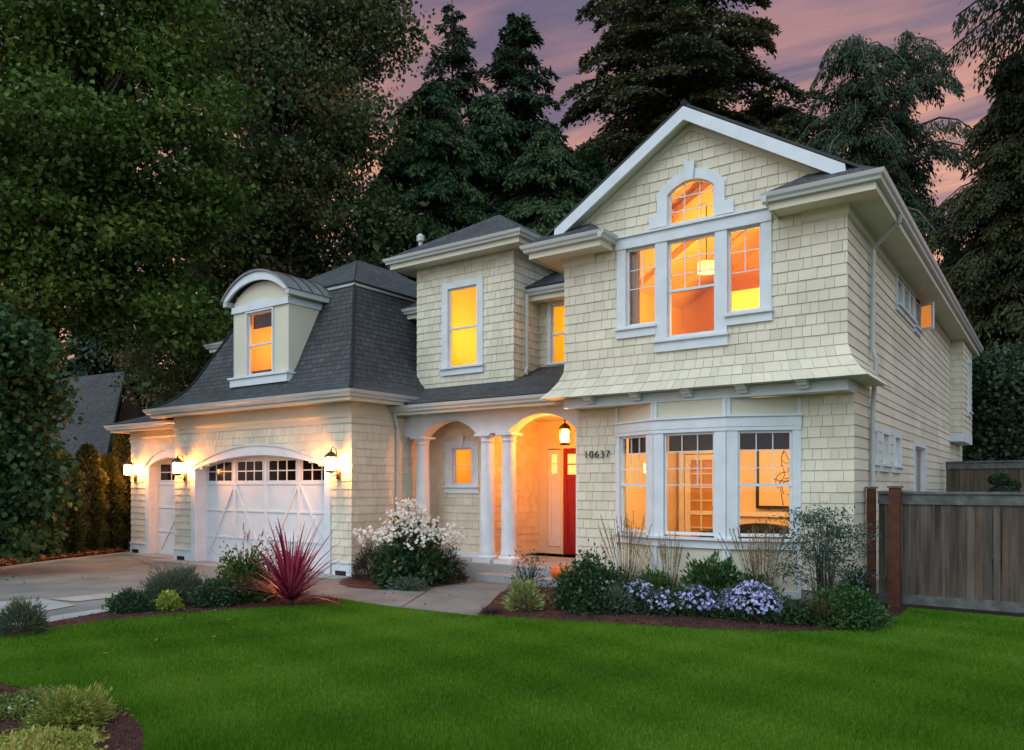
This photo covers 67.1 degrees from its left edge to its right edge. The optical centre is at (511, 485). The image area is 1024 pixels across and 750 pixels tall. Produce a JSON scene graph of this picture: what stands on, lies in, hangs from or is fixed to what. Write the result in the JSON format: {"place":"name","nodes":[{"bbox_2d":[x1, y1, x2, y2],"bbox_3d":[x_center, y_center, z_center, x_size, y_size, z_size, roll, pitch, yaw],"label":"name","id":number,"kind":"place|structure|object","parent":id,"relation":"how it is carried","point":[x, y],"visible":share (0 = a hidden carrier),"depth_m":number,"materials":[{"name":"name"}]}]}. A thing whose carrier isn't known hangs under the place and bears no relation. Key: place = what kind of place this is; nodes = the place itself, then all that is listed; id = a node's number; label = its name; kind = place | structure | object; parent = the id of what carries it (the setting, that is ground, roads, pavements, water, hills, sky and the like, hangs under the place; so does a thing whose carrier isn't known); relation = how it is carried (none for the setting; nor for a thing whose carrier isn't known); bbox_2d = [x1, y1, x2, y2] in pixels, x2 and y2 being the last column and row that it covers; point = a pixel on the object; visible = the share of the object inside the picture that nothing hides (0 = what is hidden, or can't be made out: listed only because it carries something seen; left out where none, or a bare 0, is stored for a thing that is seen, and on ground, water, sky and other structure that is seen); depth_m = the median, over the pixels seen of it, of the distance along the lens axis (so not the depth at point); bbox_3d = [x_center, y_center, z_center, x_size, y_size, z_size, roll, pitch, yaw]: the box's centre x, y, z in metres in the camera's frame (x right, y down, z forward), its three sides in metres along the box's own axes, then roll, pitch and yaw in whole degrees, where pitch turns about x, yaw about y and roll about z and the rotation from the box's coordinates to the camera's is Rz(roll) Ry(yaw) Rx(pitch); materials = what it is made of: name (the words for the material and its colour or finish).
{"place":"outdoors","nodes":[
{"label":"outdoors","id":0,"kind":"place"},
{"bbox_2d":[46,371,147,526],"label":"neighbour house","id":1,"kind":"structure","parent":0,"point":[99,395],"depth_m":34.11,"materials":[{"name":"concrete"}]},
{"bbox_2d":[0,553,346,626],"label":"driveway","id":2,"kind":"structure","parent":0,"point":[40,580],"depth_m":14.92,"materials":[{"name":"grey concrete"}]},
{"bbox_2d":[0,551,132,568],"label":"kerb","id":3,"kind":"structure","parent":2,"relation":"on","point":[42,562],"depth_m":18.37,"materials":[{"name":"concrete"}]},
{"bbox_2d":[303,577,549,614],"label":"path","id":4,"kind":"structure","parent":0,"point":[473,597],"depth_m":12.56,"materials":[{"name":"grey concrete"}]},
{"bbox_2d":[339,575,468,588],"bbox_3d":[-2.133,1.774,14.535,2.380,0.001,2.420,0,0,35],"label":"mulch bed","id":5,"kind":"object","parent":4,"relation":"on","point":[355,583],"visible":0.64,"depth_m":14.04,"materials":[{"name":"brown soil"}]},
{"bbox_2d":[347,541,381,579],"bbox_3d":[-2.719,1.387,14.794,0.928,0.842,0.872,0,0,35],"label":"nandina","id":6,"kind":"object","parent":5,"relation":"on","point":[362,562],"visible":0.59,"depth_m":14.67,"materials":[{"name":"green plant"}]},
{"bbox_2d":[383,574,429,591],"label":"groundcover","id":7,"kind":"object","parent":5,"relation":"on","point":[411,583],"visible":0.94,"depth_m":13.20,"materials":[{"name":"green plant"}]},
{"bbox_2d":[352,497,468,588],"bbox_3d":[-1.888,1.035,14.096,2.274,1.692,1.875,0,0,35],"label":"white flowering bush","id":8,"kind":"object","parent":5,"relation":"on","point":[412,550],"visible":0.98,"depth_m":13.74,"materials":[{"name":"green plant"}]},
{"bbox_2d":[438,543,469,582],"bbox_3d":[-1.173,1.402,14.331,0.930,0.801,0.907,0,0,35],"label":"nandina","id":9,"kind":"object","parent":5,"relation":"on","point":[460,572],"visible":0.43,"depth_m":14.26,"materials":[{"name":"green plant"}]},
{"bbox_2d":[0,0,1023,385],"label":"sky","id":10,"kind":"structure","parent":0,"point":[809,28],"materials":[{"name":"purple"}]},
{"bbox_2d":[0,587,1023,749],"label":"lawn","id":11,"kind":"structure","parent":0,"point":[586,673],"depth_m":7.29,"materials":[{"name":"green plant"}]},
{"bbox_2d":[0,682,146,749],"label":"mulch bed","id":12,"kind":"object","parent":11,"relation":"on","point":[138,736],"visible":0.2,"depth_m":5.64,"materials":[{"name":"brown soil"}]},
{"bbox_2d":[0,683,71,722],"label":"mounded plant","id":13,"kind":"object","parent":12,"relation":"on","point":[18,701],"visible":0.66,"depth_m":6.00,"materials":[{"name":"green plant"}]},
{"bbox_2d":[0,722,119,749],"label":"golden groundcover","id":14,"kind":"object","parent":12,"relation":"on","point":[34,738],"visible":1,"depth_m":5.14,"materials":[{"name":"green plant"}]},
{"bbox_2d":[6,675,133,733],"bbox_3d":[-3.293,1.639,5.797,0.800,0.360,0.768,0,0,3],"label":"golden juniper","id":15,"kind":"object","parent":12,"relation":"on","point":[60,709],"visible":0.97,"depth_m":5.69,"materials":[{"name":"green plant"}]},
{"bbox_2d":[0,593,341,635],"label":"mulch bed","id":16,"kind":"object","parent":11,"relation":"on","point":[100,617],"visible":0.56,"depth_m":11.04,"materials":[{"name":"brown soil"}]},
{"bbox_2d":[0,596,51,637],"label":"lavender shrub","id":17,"kind":"object","parent":16,"relation":"on","point":[15,608],"visible":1,"depth_m":9.23,"materials":[{"name":"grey plant"}]},
{"bbox_2d":[101,585,157,614],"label":"shrub","id":18,"kind":"object","parent":16,"relation":"on","point":[125,601],"visible":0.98,"depth_m":10.91,"materials":[{"name":"green plant"}]},
{"bbox_2d":[153,589,184,610],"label":"lime plant","id":19,"kind":"object","parent":16,"relation":"on","point":[169,601],"visible":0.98,"depth_m":11.01,"materials":[{"name":"green plant"}]},
{"bbox_2d":[135,561,207,603],"bbox_3d":[-5.103,1.485,11.848,1.224,0.682,1.208,0,0,35],"label":"mounded shrub","id":20,"kind":"object","parent":16,"relation":"on","point":[180,578],"visible":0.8,"depth_m":11.65,"materials":[{"name":"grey plant"}]},
{"bbox_2d":[187,574,249,607],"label":"shrub","id":21,"kind":"object","parent":16,"relation":"on","point":[201,596],"visible":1,"depth_m":11.42,"materials":[{"name":"green plant"}]},
{"bbox_2d":[210,535,275,602],"bbox_3d":[-4.236,1.291,12.149,1.175,1.100,1.276,0,0,-2],"label":"rose shrub","id":22,"kind":"object","parent":16,"relation":"on","point":[236,569],"visible":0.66,"depth_m":11.92,"materials":[{"name":"green plant"}]},
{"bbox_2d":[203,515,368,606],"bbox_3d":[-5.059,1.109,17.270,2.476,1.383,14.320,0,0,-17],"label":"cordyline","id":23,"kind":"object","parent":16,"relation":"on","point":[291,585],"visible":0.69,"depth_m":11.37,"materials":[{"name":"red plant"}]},
{"bbox_2d":[477,588,907,630],"bbox_3d":[2.296,1.776,11.220,6.171,0.001,3.505,0,0,27],"label":"mulch bed","id":24,"kind":"object","parent":11,"relation":"on","point":[644,616],"visible":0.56,"depth_m":10.35,"materials":[{"name":"brown soil"}]},
{"bbox_2d":[499,576,545,611],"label":"variegated shrub","id":25,"kind":"object","parent":24,"relation":"on","point":[525,593],"visible":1,"depth_m":11.03,"materials":[{"name":"green plant"}]},
{"bbox_2d":[504,546,553,590],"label":"airy shrub","id":26,"kind":"object","parent":24,"relation":"on","point":[532,573],"visible":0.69,"depth_m":13.06,"materials":[{"name":"green plant"}]},
{"bbox_2d":[544,538,632,615],"bbox_3d":[1.117,1.304,11.139,1.264,1.056,1.388,0,0,17],"label":"rose bush","id":27,"kind":"object","parent":24,"relation":"on","point":[576,590],"visible":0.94,"depth_m":10.92,"materials":[{"name":"green plant"}]},
{"bbox_2d":[592,580,639,615],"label":"shrub","id":28,"kind":"object","parent":24,"relation":"on","point":[616,587],"visible":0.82,"depth_m":10.72,"materials":[{"name":"green plant"}]},
{"bbox_2d":[598,511,651,585],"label":"feather grass","id":29,"kind":"object","parent":24,"relation":"on","point":[631,539],"depth_m":12.34,"materials":[{"name":"plant"}]},
{"bbox_2d":[616,572,664,612],"bbox_3d":[1.771,1.526,11.028,0.905,0.593,0.761,0,0,35],"label":"aster","id":30,"kind":"object","parent":24,"relation":"on","point":[640,585],"visible":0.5,"depth_m":10.91,"materials":[{"name":"purple plant"}]},
{"bbox_2d":[630,563,679,599],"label":"green shrub","id":31,"kind":"object","parent":24,"relation":"on","point":[657,578],"visible":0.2,"depth_m":11.62,"materials":[{"name":"green plant"}]},
{"bbox_2d":[631,527,684,588],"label":"feather grass","id":32,"kind":"object","parent":24,"relation":"on","point":[672,578],"depth_m":11.94,"materials":[{"name":"plant"}]},
{"bbox_2d":[635,578,693,616],"bbox_3d":[2.110,1.550,10.751,0.859,0.538,0.749,0,0,35],"label":"aster","id":33,"kind":"object","parent":24,"relation":"on","point":[667,600],"visible":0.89,"depth_m":10.64,"materials":[{"name":"purple plant"}]},
{"bbox_2d":[671,582,726,617],"bbox_3d":[2.568,1.556,10.634,0.913,0.516,0.744,0,0,35],"label":"aster","id":34,"kind":"object","parent":24,"relation":"on","point":[690,599],"visible":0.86,"depth_m":10.48,"materials":[{"name":"purple plant"}]},
{"bbox_2d":[674,549,747,612],"bbox_3d":[2.811,1.363,11.010,1.154,0.925,1.222,0,0,-22],"label":"laurel shrub","id":35,"kind":"object","parent":24,"relation":"on","point":[710,574],"visible":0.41,"depth_m":10.81,"materials":[{"name":"green plant"}]},
{"bbox_2d":[704,584,758,617],"bbox_3d":[2.983,1.568,10.594,0.739,0.484,0.746,0,0,-12],"label":"aster","id":36,"kind":"object","parent":24,"relation":"on","point":[721,590],"visible":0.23,"depth_m":10.46,"materials":[{"name":"purple plant"}]},
{"bbox_2d":[714,575,791,625],"bbox_3d":[3.188,1.502,10.266,1.078,0.636,0.884,0,0,35],"label":"aster","id":37,"kind":"object","parent":24,"relation":"on","point":[753,596],"visible":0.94,"depth_m":10.10,"materials":[{"name":"purple plant"}]},
{"bbox_2d":[724,568,784,616],"bbox_3d":[3.355,1.489,10.893,0.944,0.672,1.007,0,0,35],"label":"green shrub","id":38,"kind":"object","parent":24,"relation":"on","point":[755,578],"visible":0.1,"depth_m":10.73,"materials":[{"name":"green plant"}]},
{"bbox_2d":[761,592,814,626],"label":"shrub","id":39,"kind":"object","parent":24,"relation":"on","point":[798,612],"visible":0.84,"depth_m":9.90,"materials":[{"name":"green plant"}]},
{"bbox_2d":[738,502,900,596],"bbox_3d":[4.165,1.005,10.624,1.771,1.593,1.786,0,0,-25],"label":"heavenly bamboo","id":40,"kind":"object","parent":24,"relation":"on","point":[820,578],"visible":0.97,"depth_m":10.54,"materials":[{"name":"green plant"}]},
{"bbox_2d":[797,578,898,631],"bbox_3d":[4.318,1.509,9.941,1.226,0.644,1.209,0,0,35],"label":"boxleaf bush","id":41,"kind":"object","parent":24,"relation":"on","point":[863,605],"visible":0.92,"depth_m":9.69,"materials":[{"name":"green plant"}]},
{"bbox_2d":[833,560,876,598],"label":"dark shrub","id":42,"kind":"object","parent":24,"relation":"on","point":[852,582],"visible":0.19,"depth_m":10.66,"materials":[{"name":"green plant"}]},
{"bbox_2d":[10,528,1023,616],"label":"ground","id":43,"kind":"structure","parent":0,"point":[1001,613],"depth_m":11.53,"materials":[{"name":"soil"}]},
{"bbox_2d":[20,445,66,555],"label":"arborvitae","id":44,"kind":"object","parent":43,"relation":"on","point":[61,524],"visible":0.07,"depth_m":19.16,"materials":[{"name":"green plant"}]},
{"bbox_2d":[0,293,89,562],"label":"young maple tree","id":45,"kind":"object","parent":43,"relation":"on","point":[34,483],"visible":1,"depth_m":15.26,"materials":[{"name":"green plant"}]},
{"bbox_2d":[0,547,127,566],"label":"leaf litter","id":46,"kind":"object","parent":43,"relation":"on","point":[6,561],"visible":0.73,"depth_m":18.83,"materials":[{"name":"brown plant"}]},
{"bbox_2d":[45,453,88,553],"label":"arborvitae","id":47,"kind":"object","parent":43,"relation":"on","point":[77,537],"visible":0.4,"depth_m":19.80,"materials":[{"name":"green plant"}]},
{"bbox_2d":[68,442,110,551],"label":"arborvitae","id":48,"kind":"object","parent":43,"relation":"on","point":[87,454],"visible":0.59,"depth_m":20.46,"materials":[{"name":"green plant"}]},
{"bbox_2d":[89,452,130,549],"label":"arborvitae","id":49,"kind":"object","parent":43,"relation":"on","point":[107,462],"visible":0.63,"depth_m":21.15,"materials":[{"name":"green plant"}]},
{"bbox_2d":[56,262,168,406],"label":"conifer tree","id":50,"kind":"object","parent":43,"relation":"on","point":[87,368],"visible":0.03,"depth_m":45.78,"materials":[{"name":"green plant"}]},
{"bbox_2d":[106,433,130,549],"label":"arborvitae","id":51,"kind":"object","parent":43,"relation":"on","point":[117,439],"visible":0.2,"depth_m":21.62,"materials":[{"name":"green plant"}]},
{"bbox_2d":[0,0,303,445],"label":"maple tree","id":52,"kind":"object","parent":43,"relation":"on","point":[70,220],"visible":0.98,"depth_m":21.97,"materials":[{"name":"green plant"}]},
{"bbox_2d":[82,0,447,408],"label":"broadleaf tree","id":53,"kind":"object","parent":43,"relation":"on","point":[283,50],"visible":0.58,"depth_m":29.95,"materials":[{"name":"green plant"}]},
{"bbox_2d":[366,78,496,282],"bbox_3d":[-3.207,-7.929,33.915,9.654,20.057,9.926,0,0,35],"label":"cedar tree","id":54,"kind":"object","parent":43,"relation":"on","point":[426,165],"visible":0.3,"depth_m":32.64,"materials":[{"name":"green plant"}]},
{"bbox_2d":[415,0,489,132],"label":"fir tree","id":55,"kind":"object","parent":43,"relation":"on","point":[463,80],"visible":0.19,"depth_m":39.68,"materials":[{"name":"green plant"}]},
{"bbox_2d":[429,93,532,238],"bbox_3d":[-1.146,-7.906,35.325,8.925,19.614,10.000,0,0,-26],"label":"cedar tree","id":56,"kind":"object","parent":43,"relation":"on","point":[485,112],"visible":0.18,"depth_m":34.03,"materials":[{"name":"green plant"}]},
{"bbox_2d":[462,11,574,212],"bbox_3d":[-0.470,-10.415,37.474,9.565,24.633,9.796,0,0,-13],"label":"fir tree","id":57,"kind":"object","parent":43,"relation":"on","point":[524,104],"visible":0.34,"depth_m":36.36,"materials":[{"name":"green plant"}]},
{"bbox_2d":[491,129,592,235],"bbox_3d":[1.478,-6.707,33.116,8.588,17.217,8.758,0,0,-31],"label":"cedar tree","id":58,"kind":"object","parent":43,"relation":"on","point":[547,171],"visible":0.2,"depth_m":32.19,"materials":[{"name":"green plant"}]},
{"bbox_2d":[104,100,983,604],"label":"house","id":59,"kind":"structure","parent":43,"relation":"on","point":[732,294],"depth_m":15.06,"materials":[{"name":"beige paint"}]},
{"bbox_2d":[158,458,174,554],"bbox_3d":[-8.584,0.525,19.839,1.760,2.530,0.078,0,0,35],"label":"garage door","id":60,"kind":"structure","parent":59,"relation":"in","point":[166,484],"depth_m":20.12,"materials":[{"name":"white paint"}]},
{"bbox_2d":[171,454,186,480],"bbox_3d":[-7.877,-0.440,18.259,0.280,0.641,0.340,0,0,35],"label":"wall lantern","id":61,"kind":"object","parent":59,"relation":"attached to","point":[177,464],"depth_m":18.19,"materials":[{"name":"white glass"}]},
{"bbox_2d":[245,307,273,375],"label":"window","id":62,"kind":"structure","parent":59,"relation":"in","point":[250,345],"depth_m":17.27,"materials":[{"name":"white paint"}]},
{"bbox_2d":[205,456,323,571],"bbox_3d":[-5.432,0.535,17.092,4.500,2.510,0.078,0,0,35],"label":"garage door","id":63,"kind":"structure","parent":59,"relation":"in","point":[254,491],"depth_m":17.13,"materials":[{"name":"white paint"}]},
{"bbox_2d":[324,447,340,478],"bbox_3d":[-3.535,-0.450,15.185,0.280,0.641,0.340,0,0,35],"label":"wall lantern","id":64,"kind":"object","parent":59,"relation":"attached to","point":[330,456],"depth_m":15.10,"materials":[{"name":"white glass"}]},
{"bbox_2d":[442,435,479,492],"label":"window","id":65,"kind":"structure","parent":59,"relation":"in","point":[451,485],"depth_m":16.36,"materials":[{"name":"white paint"}]},
{"bbox_2d":[439,276,484,375],"bbox_3d":[-1.033,-3.355,16.366,1.170,1.980,0.220,0,0,35],"label":"window","id":66,"kind":"structure","parent":59,"relation":"in","point":[447,369],"depth_m":16.39,"materials":[{"name":"white paint"}]},
{"bbox_2d":[544,300,564,366],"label":"window","id":67,"kind":"structure","parent":59,"relation":"in","point":[560,303],"depth_m":16.19,"materials":[{"name":"white paint"}]},
{"bbox_2d":[559,419,570,444],"bbox_3d":[1.031,-1.120,15.076,0.270,0.640,0.234,0,0,35],"label":"pendant lantern","id":68,"kind":"object","parent":59,"relation":"hanging from","point":[564,427],"visible":0.8,"depth_m":15.01,"materials":[{"name":"white glass"}]},
{"bbox_2d":[564,449,575,553],"bbox_3d":[1.531,0.335,16.716,0.940,2.290,0.045,0,0,35],"label":"front door","id":69,"kind":"structure","parent":59,"relation":"in","point":[569,454],"depth_m":16.89,"materials":[{"name":"red paint"}]},
{"bbox_2d":[621,435,645,532],"bbox_3d":[2.087,-0.037,12.947,0.122,1.615,0.740,0,0,-28],"label":"window","id":70,"kind":"structure","parent":59,"relation":"in","point":[623,439],"depth_m":13.21,"materials":[{"name":"white paint"}]},
{"bbox_2d":[613,243,656,338],"bbox_3d":[2.048,-3.230,12.653,0.750,1.590,0.220,0,0,35],"label":"window","id":71,"kind":"structure","parent":59,"relation":"in","point":[624,330],"depth_m":12.74,"materials":[{"name":"white paint"}]},
{"bbox_2d":[664,431,713,535],"bbox_3d":[2.808,-0.037,12.152,0.860,1.615,0.119,0,0,35],"label":"window","id":72,"kind":"structure","parent":59,"relation":"in","point":[666,435],"depth_m":12.23,"materials":[{"name":"white paint"}]},
{"bbox_2d":[652,229,729,352],"bbox_3d":[2.811,-3.085,12.113,1.240,1.880,0.220,0,0,35],"label":"window","id":73,"kind":"structure","parent":59,"relation":"in","point":[664,341],"depth_m":12.11,"materials":[{"name":"white paint"}]},
{"bbox_2d":[649,160,733,229],"bbox_3d":[2.816,-4.578,12.119,1.390,0.965,0.205,0,0,35],"label":"arched window","id":74,"kind":"structure","parent":59,"relation":"in","point":[690,174],"depth_m":12.07,"materials":[{"name":"white paint"}]},
{"bbox_2d":[679,450,712,536],"bbox_3d":[4.111,0.315,16.796,1.020,2.270,0.153,0,0,35],"label":"french door","id":75,"kind":"structure","parent":59,"relation":"attached to","point":[693,496],"depth_m":16.90,"materials":[{"name":"white paint"}]},
{"bbox_2d":[685,454,712,536],"bbox_3d":[4.121,0.380,16.809,0.740,2.120,0.040,0,0,35],"label":"door leaf","id":76,"kind":"structure","parent":75,"relation":"in","point":[688,458],"depth_m":16.95,"materials":[{"name":"white paint"}]},
{"bbox_2d":[698,523,790,538],"bbox_3d":[4.345,1.035,13.128,2.120,0.830,0.950,0,0,35],"label":"sofa","id":77,"kind":"object","parent":59,"relation":"in","point":[744,528],"visible":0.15,"depth_m":12.75,"materials":[{"name":"fabric"}]},
{"bbox_2d":[724,220,773,325],"bbox_3d":[3.566,-3.230,11.578,0.730,1.590,0.220,0,0,35],"label":"window","id":78,"kind":"structure","parent":59,"relation":"in","point":[764,312],"depth_m":11.44,"materials":[{"name":"white paint"}]},
{"bbox_2d":[738,430,791,536],"bbox_3d":[3.824,-0.037,11.710,0.810,1.615,0.122,0,0,11],"label":"window","id":79,"kind":"structure","parent":59,"relation":"in","point":[748,431],"depth_m":11.66,"materials":[{"name":"white paint"}]},
{"bbox_2d":[756,449,788,508],"bbox_3d":[5.740,-0.240,15.687,1.560,1.420,0.060,0,0,35],"label":"framed picture","id":80,"kind":"object","parent":59,"relation":"attached to","point":[772,497],"visible":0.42,"depth_m":15.93,"materials":[{"name":"black paper"}]},
{"bbox_2d":[881,428,894,471],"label":"window","id":81,"kind":"structure","parent":59,"relation":"in","point":[886,467],"depth_m":13.22,"materials":[{"name":"white paint"}]},
{"bbox_2d":[893,432,905,472],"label":"window","id":82,"kind":"structure","parent":59,"relation":"in","point":[897,437],"depth_m":14.17,"materials":[{"name":"white paint"}]},
{"bbox_2d":[895,274,906,316],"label":"window","id":83,"kind":"structure","parent":59,"relation":"in","point":[899,306],"depth_m":14.24,"materials":[{"name":"white paint"}]},
{"bbox_2d":[903,283,912,322],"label":"window","id":84,"kind":"structure","parent":59,"relation":"in","point":[908,316],"depth_m":14.99,"materials":[{"name":"white paint"}]},
{"bbox_2d":[914,296,923,336],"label":"window","id":85,"kind":"structure","parent":59,"relation":"in","point":[917,329],"depth_m":15.97,"materials":[{"name":"white paint"}]},
{"bbox_2d":[913,442,926,491],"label":"window","id":86,"kind":"structure","parent":59,"relation":"in","point":[922,449],"depth_m":16.96,"materials":[{"name":"white paint"}]},
{"bbox_2d":[967,358,973,417],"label":"window","id":87,"kind":"structure","parent":59,"relation":"in","point":[969,412],"depth_m":22.00,"materials":[{"name":"white paint"}]},
{"bbox_2d":[565,149,612,211],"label":"cedar tree","id":88,"kind":"object","parent":43,"relation":"on","point":[594,171],"visible":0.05,"depth_m":33.38,"materials":[{"name":"green plant"}]},
{"bbox_2d":[558,0,805,170],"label":"pine tree","id":89,"kind":"object","parent":43,"relation":"on","point":[694,54],"visible":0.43,"depth_m":35.09,"materials":[{"name":"green plant"}]},
{"bbox_2d":[737,87,850,149],"bbox_3d":[12.736,-8.633,37.632,12.014,21.068,13.062,0,0,35],"label":"pine tree","id":90,"kind":"object","parent":43,"relation":"on","point":[781,117],"visible":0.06,"depth_m":36.89,"materials":[{"name":"green plant"}]},
{"bbox_2d":[797,34,951,258],"bbox_3d":[15.066,-8.699,32.870,8.527,21.201,8.770,0,0,-39],"label":"hemlock tree","id":91,"kind":"object","parent":43,"relation":"on","point":[866,96],"visible":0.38,"depth_m":32.06,"materials":[{"name":"green plant"}]},
{"bbox_2d":[836,29,981,262],"bbox_3d":[17.962,-9.259,35.325,6.524,22.321,6.540,0,0,35],"label":"hemlock tree","id":92,"kind":"object","parent":43,"relation":"on","point":[918,176],"visible":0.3,"depth_m":34.21,"materials":[{"name":"green plant"}]},
{"bbox_2d":[865,486,1023,612],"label":"wooden fence","id":93,"kind":"object","parent":43,"relation":"on","point":[924,563],"visible":0.96,"depth_m":11.11,"materials":[{"name":"brown wood"}]},
{"bbox_2d":[926,50,1023,491],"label":"cedar tree","id":94,"kind":"object","parent":43,"relation":"on","point":[988,259],"visible":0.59,"depth_m":28.25,"materials":[{"name":"green plant"}]},
{"bbox_2d":[936,0,1023,92],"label":"hemlock tree","id":95,"kind":"object","parent":43,"relation":"on","point":[1003,10],"visible":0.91,"depth_m":27.03,"materials":[{"name":"green plant"}]},
{"bbox_2d":[945,460,1023,558],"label":"wooden fence","id":96,"kind":"object","parent":43,"relation":"on","point":[964,476],"visible":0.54,"depth_m":18.82,"materials":[{"name":"brown wood"}]},
{"bbox_2d":[962,330,1023,480],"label":"understory tree","id":97,"kind":"object","parent":43,"relation":"on","point":[998,405],"visible":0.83,"depth_m":24.47,"materials":[{"name":"green plant"}]},
{"bbox_2d":[986,472,1022,569],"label":"shrub","id":98,"kind":"object","parent":43,"relation":"on","point":[1003,482],"visible":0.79,"depth_m":16.39,"materials":[{"name":"green plant"}]},
{"bbox_2d":[715,525,795,598],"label":"feather grass","id":99,"kind":"object","parent":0,"point":[764,559],"depth_m":10.89,"materials":[{"name":"plant"}]},
{"bbox_2d":[791,587,852,629],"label":"shrub","id":100,"kind":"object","parent":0,"point":[821,609],"depth_m":9.81,"materials":[{"name":"green plant"}]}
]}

